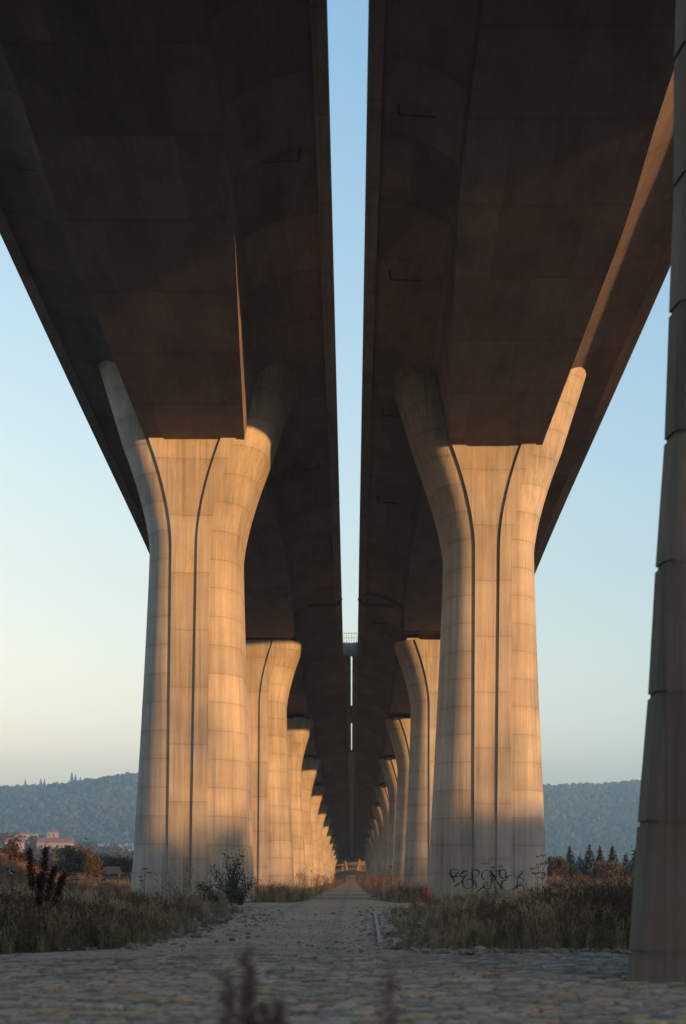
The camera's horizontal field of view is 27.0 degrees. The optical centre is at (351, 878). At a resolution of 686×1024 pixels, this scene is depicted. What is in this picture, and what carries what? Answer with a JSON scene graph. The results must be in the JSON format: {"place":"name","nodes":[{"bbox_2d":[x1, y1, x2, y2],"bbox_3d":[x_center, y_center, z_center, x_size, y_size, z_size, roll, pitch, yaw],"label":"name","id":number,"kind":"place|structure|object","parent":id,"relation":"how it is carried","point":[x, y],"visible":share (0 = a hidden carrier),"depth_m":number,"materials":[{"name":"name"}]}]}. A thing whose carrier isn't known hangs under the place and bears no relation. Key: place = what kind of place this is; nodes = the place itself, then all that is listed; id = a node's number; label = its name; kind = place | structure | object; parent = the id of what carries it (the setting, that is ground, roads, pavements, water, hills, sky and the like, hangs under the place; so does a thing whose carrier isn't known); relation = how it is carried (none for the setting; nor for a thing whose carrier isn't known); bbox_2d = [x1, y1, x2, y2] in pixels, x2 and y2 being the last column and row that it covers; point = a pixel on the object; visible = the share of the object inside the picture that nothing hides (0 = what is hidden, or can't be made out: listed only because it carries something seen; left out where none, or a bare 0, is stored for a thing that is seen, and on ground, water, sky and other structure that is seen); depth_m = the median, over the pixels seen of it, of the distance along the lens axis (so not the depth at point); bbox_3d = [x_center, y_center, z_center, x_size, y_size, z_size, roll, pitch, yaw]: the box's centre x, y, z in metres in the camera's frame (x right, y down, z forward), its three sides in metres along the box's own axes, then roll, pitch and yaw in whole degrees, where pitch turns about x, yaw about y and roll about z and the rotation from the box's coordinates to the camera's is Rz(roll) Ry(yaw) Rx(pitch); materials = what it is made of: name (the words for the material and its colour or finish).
{"place":"outdoors","nodes":[
{"label":"outdoors","id":0,"kind":"place"},
{"bbox_2d":[1,843,133,878],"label":"stubble field","id":1,"kind":"structure","parent":0,"point":[126,844],"depth_m":1533.23,"materials":[{"name":"brown plant"}]},
{"bbox_2d":[27,875,464,955],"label":"dirt track","id":2,"kind":"structure","parent":0,"point":[350,885],"depth_m":31.00,"materials":[{"name":"soil"}]},
{"bbox_2d":[39,906,325,950],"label":"rubble stones","id":3,"kind":"object","parent":2,"relation":"on","point":[198,928],"visible":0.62,"depth_m":32.21,"materials":[{"name":"grey stone"}]},
{"bbox_2d":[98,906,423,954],"bbox_3d":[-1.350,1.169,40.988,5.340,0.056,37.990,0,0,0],"label":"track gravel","id":4,"kind":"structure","parent":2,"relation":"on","point":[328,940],"depth_m":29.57,"materials":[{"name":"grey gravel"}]},
{"bbox_2d":[313,897,376,899],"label":"cross kerb","id":5,"kind":"structure","parent":2,"relation":"on","point":[373,898],"depth_m":82.00,"materials":[{"name":"concrete"}]},
{"bbox_2d":[319,894,372,895],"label":"cross kerb","id":6,"kind":"structure","parent":2,"relation":"on","point":[345,895],"depth_m":98.00,"materials":[{"name":"concrete"}]},
{"bbox_2d":[297,906,498,952],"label":"rubble stones","id":7,"kind":"object","parent":2,"relation":"on","point":[367,919],"visible":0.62,"depth_m":30.99,"materials":[{"name":"grey stone"}]},
{"bbox_2d":[0,0,670,786],"label":"sky","id":8,"kind":"structure","parent":0,"point":[74,556],"materials":[{"name":"blue"}]},
{"bbox_2d":[0,854,671,1023],"bbox_3d":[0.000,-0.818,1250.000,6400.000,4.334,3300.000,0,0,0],"label":"ground","id":9,"kind":"structure","parent":0,"point":[341,875],"depth_m":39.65,"materials":[{"name":"beige plant"}]},
{"bbox_2d":[0,873,20,894],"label":"dead branch","id":10,"kind":"object","parent":9,"relation":"on","point":[11,880],"visible":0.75,"depth_m":41.99,"materials":[{"name":"brown plant"}]},
{"bbox_2d":[0,832,22,847],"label":"broadleaf tree","id":11,"kind":"object","parent":9,"relation":"on","point":[5,834],"visible":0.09,"depth_m":753.52,"materials":[{"name":"green plant"}]},
{"bbox_2d":[4,838,25,851],"bbox_3d":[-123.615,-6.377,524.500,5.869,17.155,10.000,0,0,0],"label":"village house","id":12,"kind":"structure","parent":9,"relation":"on","point":[7,840],"depth_m":523.64,"materials":[{"name":"paint"}]},
{"bbox_2d":[0,847,34,863],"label":"broadleaf tree","id":13,"kind":"object","parent":9,"relation":"on","point":[15,854],"visible":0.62,"depth_m":99.28,"materials":[{"name":"brown plant"}]},
{"bbox_2d":[6,835,32,863],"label":"broadleaf tree","id":14,"kind":"object","parent":9,"relation":"on","point":[13,845],"visible":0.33,"depth_m":129.97,"materials":[{"name":"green plant"}]},
{"bbox_2d":[0,834,43,848],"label":"broadleaf tree","id":15,"kind":"object","parent":9,"relation":"on","point":[31,841],"visible":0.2,"depth_m":697.83,"materials":[{"name":"green plant"}]},
{"bbox_2d":[16,832,30,843],"bbox_3d":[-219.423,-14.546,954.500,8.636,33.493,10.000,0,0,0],"label":"village house","id":16,"kind":"structure","parent":9,"relation":"on","point":[26,834],"depth_m":950.00,"materials":[{"name":"paint"}]},
{"bbox_2d":[2,844,62,863],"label":"broadleaf tree","id":17,"kind":"object","parent":9,"relation":"on","point":[36,849],"visible":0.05,"depth_m":492.91,"materials":[{"name":"green plant"}]},
{"bbox_2d":[33,858,56,878],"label":"broadleaf tree","id":18,"kind":"object","parent":9,"relation":"on","point":[52,863],"visible":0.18,"depth_m":228.70,"materials":[{"name":"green plant"}]},
{"bbox_2d":[23,843,67,941],"bbox_3d":[-5.777,0.289,27.008,0.864,1.926,0.318,0,0,0],"label":"dock plant","id":19,"kind":"object","parent":9,"relation":"on","point":[40,882],"visible":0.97,"depth_m":26.98,"materials":[{"name":"brown plant"}]},
{"bbox_2d":[24,849,80,874],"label":"broadleaf tree","id":20,"kind":"object","parent":9,"relation":"on","point":[51,852],"visible":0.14,"depth_m":476.50,"materials":[{"name":"green plant"}]},
{"bbox_2d":[47,830,58,837],"bbox_3d":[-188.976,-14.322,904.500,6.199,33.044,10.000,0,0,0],"label":"village house","id":21,"kind":"structure","parent":9,"relation":"on","point":[52,833],"depth_m":900.00,"materials":[{"name":"paint"}]},
{"bbox_2d":[36,838,74,847],"bbox_3d":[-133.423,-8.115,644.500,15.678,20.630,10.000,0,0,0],"label":"village house","id":22,"kind":"structure","parent":9,"relation":"on","point":[54,842],"depth_m":640.39,"materials":[{"name":"paint"}]},
{"bbox_2d":[54,861,70,878],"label":"broadleaf tree","id":23,"kind":"object","parent":9,"relation":"on","point":[57,865],"visible":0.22,"depth_m":170.86,"materials":[{"name":"green plant"}]},
{"bbox_2d":[59,869,79,897],"bbox_3d":[-7.089,0.513,35.980,0.530,1.514,0.370,0,0,0],"label":"umbel stalk","id":24,"kind":"object","parent":9,"relation":"on","point":[72,877],"visible":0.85,"depth_m":35.94,"materials":[{"name":"brown plant"}]},
{"bbox_2d":[54,837,90,851],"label":"broadleaf tree","id":25,"kind":"object","parent":9,"relation":"on","point":[79,844],"visible":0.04,"depth_m":715.88,"materials":[{"name":"green plant"}]},
{"bbox_2d":[53,845,100,878],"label":"broadleaf tree","id":26,"kind":"object","parent":9,"relation":"on","point":[71,861],"visible":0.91,"depth_m":164.47,"materials":[{"name":"green plant"}]},
{"bbox_2d":[79,845,95,876],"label":"broadleaf tree","id":27,"kind":"object","parent":9,"relation":"on","point":[87,847],"visible":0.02,"depth_m":761.53,"materials":[{"name":"green plant"}]},
{"bbox_2d":[55,872,119,882],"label":"wire fence","id":28,"kind":"object","parent":9,"relation":"on","point":[77,877],"visible":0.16,"depth_m":117.96,"materials":[{"name":"brown wood"}]},
{"bbox_2d":[77,850,103,882],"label":"broadleaf tree","id":29,"kind":"object","parent":9,"relation":"on","point":[95,870],"visible":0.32,"depth_m":168.90,"materials":[{"name":"brown plant"}]},
{"bbox_2d":[84,841,113,878],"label":"broadleaf tree","id":30,"kind":"object","parent":9,"relation":"on","point":[99,849],"visible":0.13,"depth_m":901.37,"materials":[{"name":"green plant"}]},
{"bbox_2d":[93,871,107,893],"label":"umbel stalk","id":31,"kind":"object","parent":9,"relation":"on","point":[101,879],"visible":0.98,"depth_m":44.01,"materials":[{"name":"brown plant"}]},
{"bbox_2d":[95,850,127,863],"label":"broadleaf tree","id":32,"kind":"object","parent":9,"relation":"on","point":[113,853],"visible":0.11,"depth_m":560.41,"materials":[{"name":"green plant"}]},
{"bbox_2d":[101,866,122,882],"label":"field shed","id":33,"kind":"structure","parent":9,"relation":"on","point":[113,870],"depth_m":135.09,"materials":[{"name":"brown wood"}]},
{"bbox_2d":[96,855,130,877],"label":"broadleaf tree","id":34,"kind":"object","parent":9,"relation":"on","point":[105,859],"visible":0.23,"depth_m":179.09,"materials":[{"name":"green plant"}]},
{"bbox_2d":[103,842,132,852],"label":"broadleaf tree","id":35,"kind":"object","parent":9,"relation":"on","point":[117,847],"visible":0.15,"depth_m":936.89,"materials":[{"name":"green plant"}]},
{"bbox_2d":[104,857,132,881],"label":"broadleaf tree","id":36,"kind":"object","parent":9,"relation":"on","point":[125,867],"visible":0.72,"depth_m":177.07,"materials":[{"name":"green plant"}]},
{"bbox_2d":[117,850,132,872],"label":"broadleaf tree","id":37,"kind":"object","parent":9,"relation":"on","point":[129,855],"visible":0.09,"depth_m":595.84,"materials":[{"name":"green plant"}]},
{"bbox_2d":[0,852,276,900],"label":"bank grass","id":38,"kind":"structure","parent":9,"relation":"on","point":[12,868],"depth_m":89.54,"materials":[{"name":"brown plant"}]},
{"bbox_2d":[138,868,150,891],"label":"umbel stalk","id":39,"kind":"object","parent":9,"relation":"on","point":[144,878],"visible":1,"depth_m":50.03,"materials":[{"name":"brown plant"}]},
{"bbox_2d":[151,860,210,909],"bbox_3d":[-6.633,0.368,56.300,2.784,2.182,1.575,0,0,10],"label":"leafy shrub","id":40,"kind":"object","parent":9,"relation":"on","point":[183,891],"visible":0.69,"depth_m":56.17,"materials":[{"name":"green plant"}]},
{"bbox_2d":[99,361,294,901],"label":"bridge pier","id":41,"kind":"structure","parent":9,"relation":"on","point":[199,498],"depth_m":74.07,"materials":[{"name":"concrete"}]},
{"bbox_2d":[0,0,341,637],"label":"viaduct deck","id":42,"kind":"structure","parent":41,"relation":"on","point":[166,225],"depth_m":58.78,"materials":[{"name":"concrete"}]},
{"bbox_2d":[194,877,240,907],"bbox_3d":[-5.083,0.616,54.000,1.804,1.388,1.754,0,0,0],"label":"leafy shrub","id":43,"kind":"object","parent":9,"relation":"on","point":[209,888],"visible":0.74,"depth_m":53.90,"materials":[{"name":"green plant"}]},
{"bbox_2d":[207,849,247,905],"bbox_3d":[-5.198,-0.009,59.967,1.628,2.529,1.723,0,0,0],"label":"leafy shrub","id":44,"kind":"object","parent":9,"relation":"on","point":[231,885],"visible":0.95,"depth_m":59.84,"materials":[{"name":"green plant"}]},
{"bbox_2d":[217,872,260,904],"bbox_3d":[-4.915,0.531,61.983,1.970,1.603,1.393,0,0,0],"label":"leafy shrub","id":45,"kind":"object","parent":9,"relation":"on","point":[241,900],"visible":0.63,"depth_m":61.94,"materials":[{"name":"green plant"}]},
{"bbox_2d":[215,944,289,1023],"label":"dock plant","id":46,"kind":"object","parent":9,"relation":"on","point":[246,988],"visible":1,"depth_m":4.20,"materials":[{"name":"brown plant"}]},
{"bbox_2d":[245,638,302,891],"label":"bridge pier","id":47,"kind":"structure","parent":9,"relation":"on","point":[271,665],"depth_m":121.31,"materials":[{"name":"concrete"}]},
{"bbox_2d":[245,581,350,858],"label":"viaduct deck","id":48,"kind":"structure","parent":47,"relation":"on","point":[320,692],"depth_m":159.93,"materials":[{"name":"concrete"}]},
{"bbox_2d":[343,633,356,655],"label":"cross walkway","id":49,"kind":"structure","parent":48,"relation":"attached to","point":[349,649],"depth_m":140.70,"materials":[{"name":"metal"}]},
{"bbox_2d":[349,750,354,856],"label":"cover slab","id":50,"kind":"structure","parent":48,"relation":"attached to","point":[351,772],"depth_m":279.23,"materials":[{"name":"concrete"}]},
{"bbox_2d":[287,715,313,888],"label":"bridge pier","id":51,"kind":"structure","parent":9,"relation":"on","point":[299,728],"depth_m":158.72,"materials":[{"name":"concrete"}]},
{"bbox_2d":[301,755,320,887],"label":"bridge pier","id":52,"kind":"structure","parent":9,"relation":"on","point":[310,766],"depth_m":195.80,"materials":[{"name":"concrete"}]},
{"bbox_2d":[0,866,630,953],"bbox_3d":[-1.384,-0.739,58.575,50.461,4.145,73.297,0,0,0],"label":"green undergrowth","id":53,"kind":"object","parent":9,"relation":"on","point":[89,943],"visible":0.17,"depth_m":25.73,"materials":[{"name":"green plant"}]},
{"bbox_2d":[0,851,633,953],"bbox_3d":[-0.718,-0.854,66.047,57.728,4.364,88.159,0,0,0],"label":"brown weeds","id":54,"kind":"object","parent":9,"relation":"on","point":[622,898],"visible":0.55,"depth_m":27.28,"materials":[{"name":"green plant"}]},
{"bbox_2d":[311,783,325,882],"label":"bridge pier","id":55,"kind":"structure","parent":9,"relation":"on","point":[318,790],"depth_m":232.88,"materials":[{"name":"concrete"}]},
{"bbox_2d":[317,803,328,884],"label":"bridge pier","id":56,"kind":"structure","parent":9,"relation":"on","point":[323,810],"depth_m":269.94,"materials":[{"name":"concrete"}]},
{"bbox_2d":[322,817,331,880],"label":"bridge pier","id":57,"kind":"structure","parent":9,"relation":"on","point":[326,824],"depth_m":307.00,"materials":[{"name":"concrete"}]},
{"bbox_2d":[325,828,333,881],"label":"bridge pier","id":58,"kind":"structure","parent":9,"relation":"on","point":[329,835],"depth_m":344.03,"materials":[{"name":"concrete"}]},
{"bbox_2d":[328,836,335,882],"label":"bridge pier","id":59,"kind":"structure","parent":9,"relation":"on","point":[332,840],"depth_m":381.09,"materials":[{"name":"concrete"}]},
{"bbox_2d":[330,844,336,882],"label":"bridge pier","id":60,"kind":"structure","parent":9,"relation":"on","point":[333,851],"depth_m":418.14,"materials":[{"name":"concrete"}]},
{"bbox_2d":[332,850,337,878],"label":"bridge pier","id":61,"kind":"structure","parent":9,"relation":"on","point":[334,855],"depth_m":455.07,"materials":[{"name":"concrete"}]},
{"bbox_2d":[334,855,338,873],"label":"bridge pier","id":62,"kind":"structure","parent":9,"relation":"on","point":[336,859],"depth_m":492.18,"materials":[{"name":"concrete"}]},
{"bbox_2d":[47,866,633,891],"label":"distant scrub","id":63,"kind":"object","parent":9,"relation":"on","point":[372,880],"visible":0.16,"depth_m":145.64,"materials":[{"name":"brown plant"}]},
{"bbox_2d":[336,858,365,870],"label":"crossing bridge","id":64,"kind":"structure","parent":9,"relation":"on","point":[340,861],"depth_m":545.00,"materials":[{"name":"beige concrete"}]},
{"bbox_2d":[335,856,366,872],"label":"abutment","id":65,"kind":"object","parent":9,"relation":"on","point":[339,869],"visible":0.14,"depth_m":601.00,"materials":[{"name":"concrete"}]},
{"bbox_2d":[342,851,361,870],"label":"splayed pier","id":66,"kind":"structure","parent":9,"relation":"on","point":[346,865],"depth_m":519.64,"materials":[{"name":"concrete"}]},
{"bbox_2d":[363,855,367,873],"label":"bridge pier","id":67,"kind":"structure","parent":9,"relation":"on","point":[364,856],"depth_m":492.09,"materials":[{"name":"concrete"}]},
{"bbox_2d":[363,850,368,878],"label":"bridge pier","id":68,"kind":"structure","parent":9,"relation":"on","point":[366,855],"depth_m":455.18,"materials":[{"name":"concrete"}]},
{"bbox_2d":[364,844,370,882],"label":"bridge pier","id":69,"kind":"structure","parent":9,"relation":"on","point":[368,850],"depth_m":418.12,"materials":[{"name":"concrete"}]},
{"bbox_2d":[366,837,372,882],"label":"bridge pier","id":70,"kind":"structure","parent":9,"relation":"on","point":[368,839],"depth_m":381.09,"materials":[{"name":"concrete"}]},
{"bbox_2d":[367,828,375,875],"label":"bridge pier","id":71,"kind":"structure","parent":9,"relation":"on","point":[371,834],"depth_m":344.06,"materials":[{"name":"concrete"}]},
{"bbox_2d":[369,817,378,879],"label":"bridge pier","id":72,"kind":"structure","parent":9,"relation":"on","point":[373,823],"depth_m":307.01,"materials":[{"name":"concrete"}]},
{"bbox_2d":[371,803,382,878],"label":"bridge pier","id":73,"kind":"structure","parent":9,"relation":"on","point":[376,809],"depth_m":269.96,"materials":[{"name":"concrete"}]},
{"bbox_2d":[374,911,382,946],"bbox_3d":[0.646,1.200,36.799,0.070,0.200,24.400,0,0,1],"label":"edging strip","id":74,"kind":"object","parent":9,"relation":"on","point":[380,942],"visible":0.79,"depth_m":29.16,"materials":[{"name":"concrete"}]},
{"bbox_2d":[374,783,388,883],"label":"bridge pier","id":75,"kind":"structure","parent":9,"relation":"on","point":[381,790],"depth_m":232.90,"materials":[{"name":"concrete"}]},
{"bbox_2d":[379,755,396,886],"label":"bridge pier","id":76,"kind":"structure","parent":9,"relation":"on","point":[388,765],"depth_m":195.85,"materials":[{"name":"concrete"}]},
{"bbox_2d":[375,963,401,1023],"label":"dock plant","id":77,"kind":"object","parent":9,"relation":"on","point":[389,986],"visible":1,"depth_m":5.00,"materials":[{"name":"brown plant"}]},
{"bbox_2d":[385,715,410,888],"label":"bridge pier","id":78,"kind":"structure","parent":9,"relation":"on","point":[398,728],"depth_m":158.77,"materials":[{"name":"concrete"}]},
{"bbox_2d":[394,635,439,886],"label":"bridge pier","id":79,"kind":"structure","parent":9,"relation":"on","point":[418,658],"depth_m":121.47,"materials":[{"name":"concrete"}]},
{"bbox_2d":[352,591,440,858],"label":"viaduct deck","id":80,"kind":"structure","parent":79,"relation":"on","point":[380,695],"depth_m":156.25,"materials":[{"name":"concrete"}]},
{"bbox_2d":[424,888,428,902],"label":"marker post","id":81,"kind":"object","parent":9,"relation":"on","point":[426,892],"visible":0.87,"depth_m":69.91,"materials":[{"name":"red plastic"}]},
{"bbox_2d":[481,863,494,888],"bbox_3d":[4.948,0.344,51.972,0.517,1.870,0.267,0,0,0],"label":"umbel stalk","id":82,"kind":"object","parent":9,"relation":"on","point":[489,872],"visible":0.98,"depth_m":52.00,"materials":[{"name":"brown plant"}]},
{"bbox_2d":[394,365,585,899],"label":"bridge pier","id":83,"kind":"structure","parent":9,"relation":"on","point":[486,502],"depth_m":76.07,"materials":[{"name":"concrete"}]},
{"bbox_2d":[359,0,675,630],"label":"viaduct deck","id":84,"kind":"structure","parent":83,"relation":"on","point":[519,184],"depth_m":59.70,"materials":[{"name":"concrete"}]},
{"bbox_2d":[529,863,546,903],"bbox_3d":[5.216,0.373,39.885,0.505,1.645,0.318,0,0,0],"label":"umbel stalk","id":85,"kind":"object","parent":9,"relation":"on","point":[537,873],"visible":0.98,"depth_m":39.91,"materials":[{"name":"brown plant"}]},
{"bbox_2d":[536,855,546,887],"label":"umbel stalk","id":86,"kind":"object","parent":9,"relation":"on","point":[540,866],"visible":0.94,"depth_m":46.08,"materials":[{"name":"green plant"}]},
{"bbox_2d":[546,856,571,878],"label":"broadleaf tree","id":87,"kind":"object","parent":9,"relation":"on","point":[556,863],"visible":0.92,"depth_m":189.04,"materials":[{"name":"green plant"}]},
{"bbox_2d":[559,846,579,883],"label":"spruce tree","id":88,"kind":"object","parent":9,"relation":"on","point":[569,859],"visible":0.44,"depth_m":209.62,"materials":[{"name":"green plant"}]},
{"bbox_2d":[574,854,587,877],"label":"spruce tree","id":89,"kind":"object","parent":9,"relation":"on","point":[578,862],"visible":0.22,"depth_m":221.75,"materials":[{"name":"green plant"}]},
{"bbox_2d":[576,844,597,884],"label":"spruce tree","id":90,"kind":"object","parent":9,"relation":"on","point":[587,862],"visible":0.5,"depth_m":204.73,"materials":[{"name":"green plant"}]},
{"bbox_2d":[594,845,604,871],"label":"spruce tree","id":91,"kind":"object","parent":9,"relation":"on","point":[599,856],"visible":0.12,"depth_m":214.75,"materials":[{"name":"green plant"}]},
{"bbox_2d":[582,861,627,882],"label":"broadleaf tree","id":92,"kind":"object","parent":9,"relation":"on","point":[608,865],"visible":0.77,"depth_m":199.36,"materials":[{"name":"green plant"}]},
{"bbox_2d":[604,845,622,884],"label":"spruce tree","id":93,"kind":"object","parent":9,"relation":"on","point":[613,855],"visible":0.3,"depth_m":207.82,"materials":[{"name":"green plant"}]},
{"bbox_2d":[620,854,633,881],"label":"spruce tree","id":94,"kind":"object","parent":9,"relation":"on","point":[626,860],"visible":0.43,"depth_m":213.53,"materials":[{"name":"green plant"}]},
{"bbox_2d":[629,848,635,875],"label":"spruce tree","id":95,"kind":"object","parent":9,"relation":"on","point":[633,862],"visible":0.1,"depth_m":234.82,"materials":[{"name":"green plant"}]},
{"bbox_2d":[627,0,685,982],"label":"bridge pier","id":96,"kind":"structure","parent":9,"relation":"on","point":[657,945],"depth_m":16.23,"materials":[{"name":"concrete"}]},
{"bbox_2d":[0,951,685,1023],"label":"stone paving","id":97,"kind":"structure","parent":0,"point":[78,988],"depth_m":14.99,"materials":[{"name":"grey stone"}]},
{"bbox_2d":[412,946,631,954],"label":"rubble stones","id":98,"kind":"object","parent":97,"relation":"on","point":[479,950],"visible":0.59,"depth_m":22.37,"materials":[{"name":"grey stone"}]},
{"bbox_2d":[52,784,638,879],"bbox_3d":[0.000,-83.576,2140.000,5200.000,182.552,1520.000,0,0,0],"label":"hills","id":99,"kind":"structure","parent":0,"point":[550,829],"depth_m":1976.86,"materials":[{"name":"green plant"}]},
{"bbox_2d":[0,772,640,873],"bbox_3d":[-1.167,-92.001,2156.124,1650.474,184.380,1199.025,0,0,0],"label":"hillside forest","id":100,"kind":"object","parent":99,"relation":"on","point":[31,808],"visible":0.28,"depth_m":2019.23,"materials":[{"name":"green plant"}]}
]}

